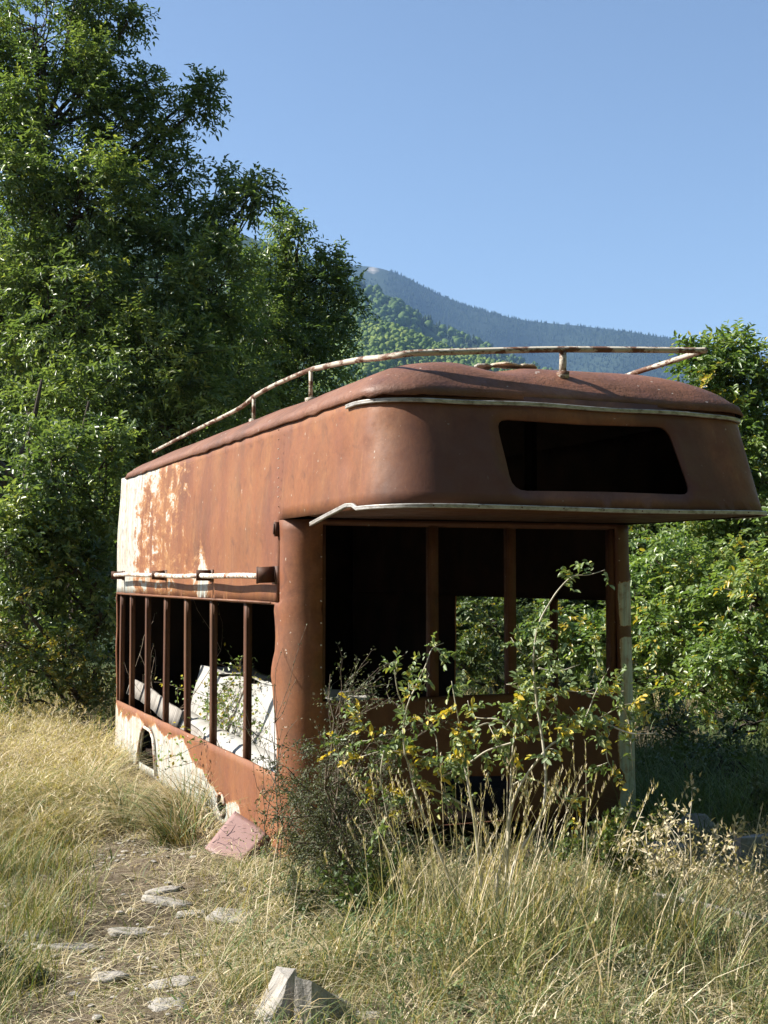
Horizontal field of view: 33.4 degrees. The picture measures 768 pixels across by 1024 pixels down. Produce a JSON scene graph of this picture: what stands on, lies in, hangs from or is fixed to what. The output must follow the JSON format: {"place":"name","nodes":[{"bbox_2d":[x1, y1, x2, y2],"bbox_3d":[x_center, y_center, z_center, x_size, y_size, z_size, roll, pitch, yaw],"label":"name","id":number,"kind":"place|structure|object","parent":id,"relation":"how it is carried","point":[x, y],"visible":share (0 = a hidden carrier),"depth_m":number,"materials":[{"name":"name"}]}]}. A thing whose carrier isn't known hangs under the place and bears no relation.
{"place":"outdoors","nodes":[
{"label":"outdoors","id":0,"kind":"place"},
{"bbox_2d":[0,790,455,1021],"bbox_3d":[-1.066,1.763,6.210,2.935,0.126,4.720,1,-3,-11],"label":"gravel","id":1,"kind":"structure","parent":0,"point":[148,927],"depth_m":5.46,"materials":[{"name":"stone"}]},
{"bbox_2d":[0,211,519,363],"bbox_3d":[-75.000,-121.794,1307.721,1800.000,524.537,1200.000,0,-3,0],"label":"wooded spur","id":2,"kind":"structure","parent":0,"point":[436,338],"depth_m":1447.48,"materials":[{"name":"soil"}]},
{"bbox_2d":[253,240,566,370],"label":"mixed wood","id":3,"kind":"object","parent":2,"relation":"on","point":[386,312],"visible":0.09,"depth_m":1447.82,"materials":[{"name":"green plant"}]},
{"bbox_2d":[0,259,766,580],"bbox_3d":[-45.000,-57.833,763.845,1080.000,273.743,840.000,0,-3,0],"label":"green hill","id":4,"kind":"structure","parent":0,"point":[152,280],"depth_m":795.23,"materials":[{"name":"green plant"}]},
{"bbox_2d":[305,291,748,430],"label":"beech wood","id":5,"kind":"object","parent":4,"relation":"on","point":[402,338],"visible":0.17,"depth_m":814.62,"materials":[{"name":"green plant"}]},
{"bbox_2d":[0,589,767,1023],"bbox_3d":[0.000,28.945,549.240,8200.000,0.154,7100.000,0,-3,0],"label":"ground","id":6,"kind":"structure","parent":0,"point":[94,937],"depth_m":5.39,"materials":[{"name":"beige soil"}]},
{"bbox_2d":[0,379,42,705],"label":"leaning tree","id":7,"kind":"object","parent":6,"relation":"on","point":[35,412],"visible":0.23,"depth_m":13.92,"materials":[{"name":"brown plant"}]},
{"bbox_2d":[0,930,68,989],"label":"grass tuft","id":8,"kind":"object","parent":6,"relation":"on","point":[44,970],"visible":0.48,"depth_m":4.52,"materials":[{"name":"green plant"}]},
{"bbox_2d":[23,928,61,940],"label":"flat stone","id":9,"kind":"object","parent":6,"relation":"on","point":[37,937],"visible":0.32,"depth_m":5.12,"materials":[{"name":"stone"}]},
{"bbox_2d":[0,401,89,708],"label":"leaning tree","id":10,"kind":"object","parent":6,"relation":"on","point":[2,464],"visible":0.12,"depth_m":13.82,"materials":[{"name":"brown plant"}]},
{"bbox_2d":[0,522,115,728],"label":"arching bramble","id":11,"kind":"object","parent":6,"relation":"on","point":[73,682],"visible":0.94,"depth_m":12.12,"materials":[{"name":"green plant"}]},
{"bbox_2d":[37,943,100,952],"bbox_3d":[-1.228,1.702,4.998,0.248,0.029,0.089,6,-4,-11],"label":"flat stone","id":12,"kind":"object","parent":6,"relation":"on","point":[57,945],"visible":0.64,"depth_m":4.97,"materials":[{"name":"stone"}]},
{"bbox_2d":[0,410,156,709],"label":"bramble thicket","id":13,"kind":"object","parent":6,"relation":"on","point":[45,512],"visible":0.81,"depth_m":12.89,"materials":[{"name":"green plant"}]},
{"bbox_2d":[89,970,128,983],"bbox_3d":[-0.980,1.648,4.533,0.168,0.024,0.106,-8,-2,5],"label":"flat stone","id":14,"kind":"object","parent":6,"relation":"on","point":[117,976],"visible":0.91,"depth_m":4.51,"materials":[{"name":"stone"}]},
{"bbox_2d":[0,0,233,678],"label":"ash tree","id":15,"kind":"object","parent":6,"relation":"on","point":[43,250],"visible":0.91,"depth_m":17.06,"materials":[{"name":"green plant"}]},
{"bbox_2d":[0,688,248,856],"bbox_3d":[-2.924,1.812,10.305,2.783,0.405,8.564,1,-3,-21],"label":"golden grass","id":16,"kind":"structure","parent":6,"relation":"on","point":[27,801],"depth_m":7.65,"materials":[{"name":"yellow plant"}]},
{"bbox_2d":[108,927,153,938],"bbox_3d":[-1.040,1.730,5.260,0.193,0.026,0.166,8,-8,-5],"label":"flat stone","id":17,"kind":"object","parent":6,"relation":"on","point":[139,931],"visible":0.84,"depth_m":5.22,"materials":[{"name":"stone"}]},
{"bbox_2d":[0,154,300,505],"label":"ash tree","id":18,"kind":"object","parent":6,"relation":"on","point":[201,375],"visible":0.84,"depth_m":16.15,"materials":[{"name":"green plant"}]},
{"bbox_2d":[144,885,183,895],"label":"flat stone","id":19,"kind":"object","parent":6,"relation":"on","point":[166,889],"visible":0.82,"depth_m":5.77,"materials":[{"name":"stone"}]},
{"bbox_2d":[0,235,332,655],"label":"ash tree","id":20,"kind":"object","parent":6,"relation":"on","point":[109,645],"visible":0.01,"depth_m":23.35,"materials":[{"name":"green plant"}]},
{"bbox_2d":[148,997,184,1011],"bbox_3d":[-0.706,1.609,4.159,0.125,0.026,0.120,1,-1,-11],"label":"flat stone","id":21,"kind":"object","parent":6,"relation":"on","point":[154,1006],"visible":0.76,"depth_m":4.15,"materials":[{"name":"stone"}]},
{"bbox_2d":[141,895,192,909],"bbox_3d":[-0.955,1.720,5.635,0.244,0.035,0.095,6,-6,12],"label":"flat stone","id":22,"kind":"object","parent":6,"relation":"on","point":[150,899],"visible":0.86,"depth_m":5.61,"materials":[{"name":"stone"}]},
{"bbox_2d":[143,975,195,989],"bbox_3d":[-0.745,1.637,4.424,0.202,0.024,0.105,-6,2,-23],"label":"flat stone","id":23,"kind":"object","parent":6,"relation":"on","point":[179,979],"visible":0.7,"depth_m":4.43,"materials":[{"name":"stone"}]},
{"bbox_2d":[175,909,206,917],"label":"flat stone","id":24,"kind":"object","parent":6,"relation":"on","point":[180,913],"visible":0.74,"depth_m":5.48,"materials":[{"name":"stone"}]},
{"bbox_2d":[0,811,437,1023],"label":"short grass","id":25,"kind":"structure","parent":6,"relation":"on","point":[29,861],"depth_m":5.08,"materials":[{"name":"beige plant"}]},
{"bbox_2d":[206,908,257,924],"bbox_3d":[-0.631,1.724,5.440,0.266,0.028,0.199,7,0,-17],"label":"flat stone","id":26,"kind":"object","parent":6,"relation":"on","point":[219,915],"visible":0.48,"depth_m":5.42,"materials":[{"name":"stone"}]},
{"bbox_2d":[205,811,266,862],"bbox_3d":[-0.779,1.708,6.685,0.262,0.213,0.345,3,-4,-43],"label":"scrap sheet","id":27,"kind":"object","parent":6,"relation":"on","point":[235,823],"visible":0.8,"depth_m":6.70,"materials":[{"name":"pink metal"}]},
{"bbox_2d":[125,602,348,717],"bbox_3d":[-0.965,1.309,9.401,0.941,1.642,2.675,2,-4,-35],"label":"bare briar","id":28,"kind":"object","parent":6,"relation":"on","point":[156,665],"visible":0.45,"depth_m":10.06,"materials":[{"name":"brown plant"}]},
{"bbox_2d":[128,197,379,441],"bbox_3d":[-2.206,-1.242,20.281,3.213,7.470,3.835,3,-4,-45],"label":"ash tree","id":29,"kind":"object","parent":6,"relation":"on","point":[292,281],"visible":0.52,"depth_m":19.94,"materials":[{"name":"green plant"}]},
{"bbox_2d":[254,966,297,1023],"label":"rock","id":30,"kind":"object","parent":6,"relation":"on","point":[284,980],"visible":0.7,"depth_m":4.12,"materials":[{"name":"stone"}]},
{"bbox_2d":[228,624,340,868],"bbox_3d":[-0.437,1.170,6.381,0.799,1.223,0.396,1,-3,-25],"label":"thin sapling","id":31,"kind":"object","parent":6,"relation":"on","point":[274,743],"visible":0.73,"depth_m":6.27,"materials":[{"name":"green plant"}]},
{"bbox_2d":[149,643,421,809],"bbox_3d":[-0.710,1.642,8.509,1.936,1.488,1.730,0,-3,0],"label":"climbing vine","id":32,"kind":"object","parent":6,"relation":"on","point":[222,701],"visible":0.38,"depth_m":8.70,"materials":[{"name":"green plant"}]},
{"bbox_2d":[294,976,357,1023],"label":"bottom rock","id":33,"kind":"object","parent":6,"relation":"on","point":[303,987],"visible":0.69,"depth_m":4.08,"materials":[{"name":"stone"}]},
{"bbox_2d":[288,830,417,937],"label":"leafy undergrowth","id":34,"kind":"object","parent":6,"relation":"on","point":[353,889],"visible":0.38,"depth_m":5.22,"materials":[{"name":"green plant"}]},
{"bbox_2d":[249,641,469,927],"bbox_3d":[-0.124,1.199,5.471,1.030,1.355,1.501,0,-3,0],"label":"thorny shrub","id":35,"kind":"object","parent":6,"relation":"on","point":[331,811],"visible":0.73,"depth_m":5.48,"materials":[{"name":"green plant"}]},
{"bbox_2d":[351,1011,380,1019],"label":"rock","id":36,"kind":"object","parent":6,"relation":"on","point":[364,1018],"visible":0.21,"depth_m":4.18,"materials":[{"name":"stone"}]},
{"bbox_2d":[0,785,767,1023],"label":"meadow grass","id":37,"kind":"structure","parent":6,"relation":"on","point":[661,923],"depth_m":4.64,"materials":[{"name":"beige plant"}]},
{"bbox_2d":[653,893,767,923],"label":"fallen branch","id":38,"kind":"object","parent":37,"relation":"on","point":[716,906],"visible":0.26,"depth_m":5.29,"materials":[{"name":"brown wood"}]},
{"bbox_2d":[0,659,767,859],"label":"rough grass","id":39,"kind":"structure","parent":6,"relation":"on","point":[730,805],"depth_m":7.87,"materials":[{"name":"green plant"}]},
{"bbox_2d":[111,346,767,861],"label":"derelict trailer","id":40,"kind":"object","parent":6,"relation":"on","point":[389,512],"visible":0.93,"depth_m":7.01,"materials":[{"name":"paint"}]},
{"bbox_2d":[126,680,183,727],"bbox_3d":[-1.748,1.441,9.732,0.033,0.153,1.614,18,-6,-23],"label":"wooden board","id":41,"kind":"object","parent":40,"relation":"in","point":[176,714],"visible":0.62,"depth_m":9.57,"materials":[{"name":"grey wood"}]},
{"bbox_2d":[183,665,357,771],"bbox_3d":[-0.776,1.415,8.597,0.872,0.581,3.268,1,-3,-23],"label":"crumpled cabinet","id":42,"kind":"object","parent":40,"relation":"in","point":[232,741],"visible":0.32,"depth_m":8.64,"materials":[{"name":"white metal"}]},
{"bbox_2d":[179,719,221,747],"bbox_3d":[-1.314,1.518,8.738,0.038,0.122,1.452,24,-9,-22],"label":"wooden board","id":43,"kind":"object","parent":42,"relation":"on","point":[196,731],"visible":0.2,"depth_m":8.64,"materials":[{"name":"grey wood"}]},
{"bbox_2d":[335,695,368,700],"bbox_3d":[-0.166,0.961,6.613,0.170,0.008,0.072,0,14,-25],"label":"plastic offcut","id":44,"kind":"object","parent":40,"relation":"on","point":[358,698],"visible":0.61,"depth_m":6.61,"materials":[{"name":"white plastic"}]},
{"bbox_2d":[474,363,492,369],"bbox_3d":[0.487,-0.716,6.295,0.101,0.015,0.112,-2,-7,38],"label":"roof slate","id":45,"kind":"object","parent":40,"relation":"on","point":[485,366],"visible":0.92,"depth_m":6.27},
{"bbox_2d":[491,362,521,368],"bbox_3d":[0.610,-0.719,6.295,0.164,0.015,0.152,4,-2,-34],"label":"roof slate","id":46,"kind":"object","parent":40,"relation":"on","point":[507,365],"visible":0.98,"depth_m":6.26,"materials":[{"name":"stone"}]},
{"bbox_2d":[520,364,536,368],"bbox_3d":[0.707,-0.720,6.363,0.103,0.015,0.120,-3,-7,15],"label":"roof slate","id":47,"kind":"object","parent":40,"relation":"on","point":[529,366],"visible":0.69,"depth_m":6.33,"materials":[{"name":"stone"}]},
{"bbox_2d":[423,971,476,1013],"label":"green thistle","id":48,"kind":"object","parent":6,"relation":"on","point":[455,994],"visible":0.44,"depth_m":4.26,"materials":[{"name":"plant"}]},
{"bbox_2d":[317,559,655,934],"bbox_3d":[0.434,0.968,5.162,1.398,1.553,0.597,0,-3,0],"label":"dog rose","id":49,"kind":"object","parent":6,"relation":"on","point":[589,720],"visible":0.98,"depth_m":5.12,"materials":[{"name":"plant"}]},
{"bbox_2d":[456,596,518,666],"bbox_3d":[-0.164,0.713,19.925,4.622,4.679,2.744,-1,-3,12],"label":"ash tree","id":50,"kind":"object","parent":6,"relation":"on","point":[468,626],"visible":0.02,"depth_m":19.56,"materials":[{"name":"green plant"}]},
{"bbox_2d":[339,740,658,956],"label":"seeding stalks","id":51,"kind":"object","parent":6,"relation":"on","point":[499,847],"visible":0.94,"depth_m":4.99,"materials":[{"name":"beige plant"}]},
{"bbox_2d":[466,929,556,978],"bbox_3d":[0.437,1.629,4.602,0.334,0.253,0.197,-2,-4,35],"label":"green herb","id":52,"kind":"object","parent":6,"relation":"on","point":[517,954],"visible":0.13,"depth_m":4.59,"materials":[{"name":"plant"}]},
{"bbox_2d":[456,596,605,694],"bbox_3d":[1.181,1.606,13.466,2.561,1.870,1.435,0,-3,0],"label":"background bush","id":53,"kind":"object","parent":6,"relation":"on","point":[468,669],"visible":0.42,"depth_m":13.25,"materials":[{"name":"green plant"}]},
{"bbox_2d":[457,536,651,663],"bbox_3d":[2.783,1.198,22.024,4.911,3.850,2.854,0,-3,0],"label":"broadleaf tree","id":54,"kind":"object","parent":6,"relation":"on","point":[523,601],"visible":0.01,"depth_m":21.45,"materials":[{"name":"green plant"}]},
{"bbox_2d":[551,799,677,895],"bbox_3d":[1.060,1.572,5.841,0.622,0.535,0.417,0,-3,0],"label":"leafy clump","id":55,"kind":"object","parent":6,"relation":"on","point":[607,834],"visible":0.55,"depth_m":5.78,"materials":[{"name":"green plant"}]},
{"bbox_2d":[516,523,767,726],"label":"bright bush","id":56,"kind":"object","parent":6,"relation":"on","point":[694,569],"visible":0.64,"depth_m":12.28,"materials":[{"name":"green plant"}]},
{"bbox_2d":[610,939,673,992],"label":"green herb","id":57,"kind":"object","parent":6,"relation":"on","point":[630,953],"visible":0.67,"depth_m":4.50,"materials":[{"name":"plant"}]},
{"bbox_2d":[593,818,727,911],"bbox_3d":[1.182,1.548,5.582,0.633,0.386,0.374,2,-4,-37],"label":"dry weed","id":58,"kind":"object","parent":6,"relation":"on","point":[649,861],"visible":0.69,"depth_m":5.58,"materials":[{"name":"plant"}]},
{"bbox_2d":[641,840,690,872],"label":"shrub","id":59,"kind":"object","parent":6,"relation":"on","point":[660,846],"depth_m":6.42,"materials":[{"name":"beige plant"}]},
{"bbox_2d":[568,430,767,666],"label":"broadleaf tree","id":60,"kind":"object","parent":6,"relation":"on","point":[653,528],"visible":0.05,"depth_m":20.60,"materials":[{"name":"green plant"}]},
{"bbox_2d":[632,772,735,916],"bbox_3d":[1.280,1.416,5.467,0.418,0.638,0.470,0,-3,0],"label":"dry weed","id":61,"kind":"object","parent":6,"relation":"on","point":[685,829],"visible":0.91,"depth_m":5.47,"materials":[{"name":"plant"}]},
{"bbox_2d":[671,813,718,853],"bbox_3d":[1.657,1.724,6.823,0.239,0.230,0.231,-1,-3,22],"label":"round boulder","id":62,"kind":"object","parent":6,"relation":"on","point":[705,817],"visible":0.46,"depth_m":6.76,"materials":[{"name":"grey stone"}]},
{"bbox_2d":[634,681,767,772],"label":"shrub","id":63,"kind":"object","parent":6,"relation":"on","point":[737,730],"visible":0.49,"depth_m":9.50,"materials":[{"name":"green plant"}]},
{"bbox_2d":[634,317,767,684],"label":"young ash","id":64,"kind":"object","parent":6,"relation":"on","point":[724,375],"visible":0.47,"depth_m":14.84,"materials":[{"name":"green plant"}]},
{"bbox_2d":[635,726,767,795],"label":"shade shrub","id":65,"kind":"object","parent":6,"relation":"on","point":[711,755],"visible":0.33,"depth_m":8.54,"materials":[{"name":"green plant"}]},
{"bbox_2d":[647,532,767,742],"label":"yellowing bush","id":66,"kind":"object","parent":6,"relation":"on","point":[738,651],"visible":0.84,"depth_m":11.26,"materials":[{"name":"green plant"}]},
{"bbox_2d":[716,814,767,912],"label":"dry weed","id":67,"kind":"object","parent":6,"relation":"on","point":[732,870],"visible":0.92,"depth_m":5.45,"materials":[{"name":"plant"}]},
{"bbox_2d":[733,833,767,872],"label":"grey block","id":68,"kind":"object","parent":6,"relation":"on","point":[747,840],"depth_m":6.32,"materials":[{"name":"grey stone"}]},
{"bbox_2d":[740,769,767,827],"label":"grey weed","id":69,"kind":"object","parent":6,"relation":"on","point":[759,789],"visible":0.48,"depth_m":7.10,"materials":[{"name":"green plant"}]},
{"bbox_2d":[0,0,767,355],"label":"sky","id":70,"kind":"structure","parent":0,"point":[600,163],"materials":[{"name":"blue"}]},
{"bbox_2d":[348,266,767,414],"bbox_3d":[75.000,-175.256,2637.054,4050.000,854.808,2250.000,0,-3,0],"label":"mountain","id":71,"kind":"structure","parent":0,"point":[373,273],"depth_m":2829.10,"materials":[{"name":"blue"}]},
{"bbox_2d":[346,263,767,404],"bbox_3d":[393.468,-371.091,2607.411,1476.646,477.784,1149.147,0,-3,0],"label":"fir forest","id":72,"kind":"object","parent":71,"relation":"on","point":[606,333],"visible":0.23,"depth_m":2851.11,"materials":[{"name":"green plant"}]}
]}

